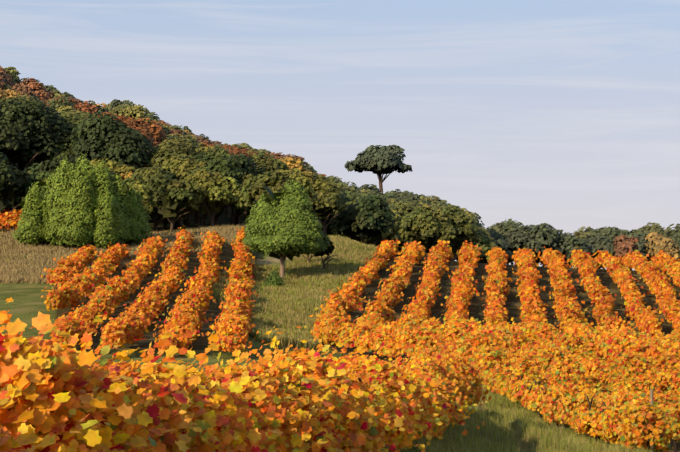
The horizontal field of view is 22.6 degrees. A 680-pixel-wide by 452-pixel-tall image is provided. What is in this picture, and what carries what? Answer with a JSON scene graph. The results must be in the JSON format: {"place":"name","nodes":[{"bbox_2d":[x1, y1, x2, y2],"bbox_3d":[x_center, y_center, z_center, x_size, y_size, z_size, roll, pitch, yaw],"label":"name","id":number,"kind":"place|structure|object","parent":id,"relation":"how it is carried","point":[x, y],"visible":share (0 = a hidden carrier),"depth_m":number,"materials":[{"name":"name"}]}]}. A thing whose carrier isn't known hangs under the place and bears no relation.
{"place":"outdoors","nodes":[
{"label":"outdoors","id":0,"kind":"place"},
{"bbox_2d":[0,204,679,451],"bbox_3d":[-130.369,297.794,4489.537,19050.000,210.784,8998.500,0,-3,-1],"label":"ground","id":1,"kind":"structure","parent":0,"point":[27,305],"depth_m":104.67,"materials":[{"name":"green plant"}]},
{"bbox_2d":[0,208,23,228],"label":"vine rows","id":2,"kind":"object","parent":1,"relation":"on","point":[9,219],"depth_m":142.62,"materials":[{"name":"orange plant"}]},
{"bbox_2d":[0,222,248,283],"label":"dry bank grass","id":3,"kind":"structure","parent":1,"relation":"on","point":[27,263],"depth_m":127.79,"materials":[{"name":"beige plant"}]},
{"bbox_2d":[41,226,258,352],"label":"vine rows","id":4,"kind":"object","parent":1,"relation":"on","point":[132,322],"visible":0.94,"depth_m":87.86,"materials":[{"name":"orange plant"}]},
{"bbox_2d":[0,290,496,451],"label":"vine row","id":5,"kind":"object","parent":1,"relation":"on","point":[53,398],"visible":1,"depth_m":10.90,"materials":[{"name":"orange plant"}]},
{"bbox_2d":[198,234,376,349],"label":"bank grass","id":6,"kind":"structure","parent":1,"relation":"on","point":[292,302],"depth_m":109.02,"materials":[{"name":"plant"}]},
{"bbox_2d":[0,65,679,286],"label":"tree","id":7,"kind":"object","parent":1,"relation":"on","point":[85,178],"depth_m":159.82,"materials":[{"name":"green plant"}]},
{"bbox_2d":[304,238,679,374],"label":"vine rows","id":8,"kind":"object","parent":1,"relation":"on","point":[579,337],"visible":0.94,"depth_m":100.31,"materials":[{"name":"orange plant"}]},
{"bbox_2d":[348,365,677,451],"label":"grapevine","id":9,"kind":"object","parent":1,"relation":"on","point":[651,447],"visible":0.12,"depth_m":38.86,"materials":[{"name":"plant"}]},
{"bbox_2d":[381,381,652,451],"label":"track grass","id":10,"kind":"structure","parent":1,"relation":"on","point":[511,426],"depth_m":31.45,"materials":[{"name":"green plant"}]},
{"bbox_2d":[405,332,679,451],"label":"vine rows","id":11,"kind":"object","parent":1,"relation":"on","point":[568,382],"visible":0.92,"depth_m":46.83,"materials":[{"name":"orange plant"}]},
{"bbox_2d":[0,0,679,269],"label":"sky","id":12,"kind":"structure","parent":0,"point":[564,115],"materials":[{"name":"blue"}]}
]}

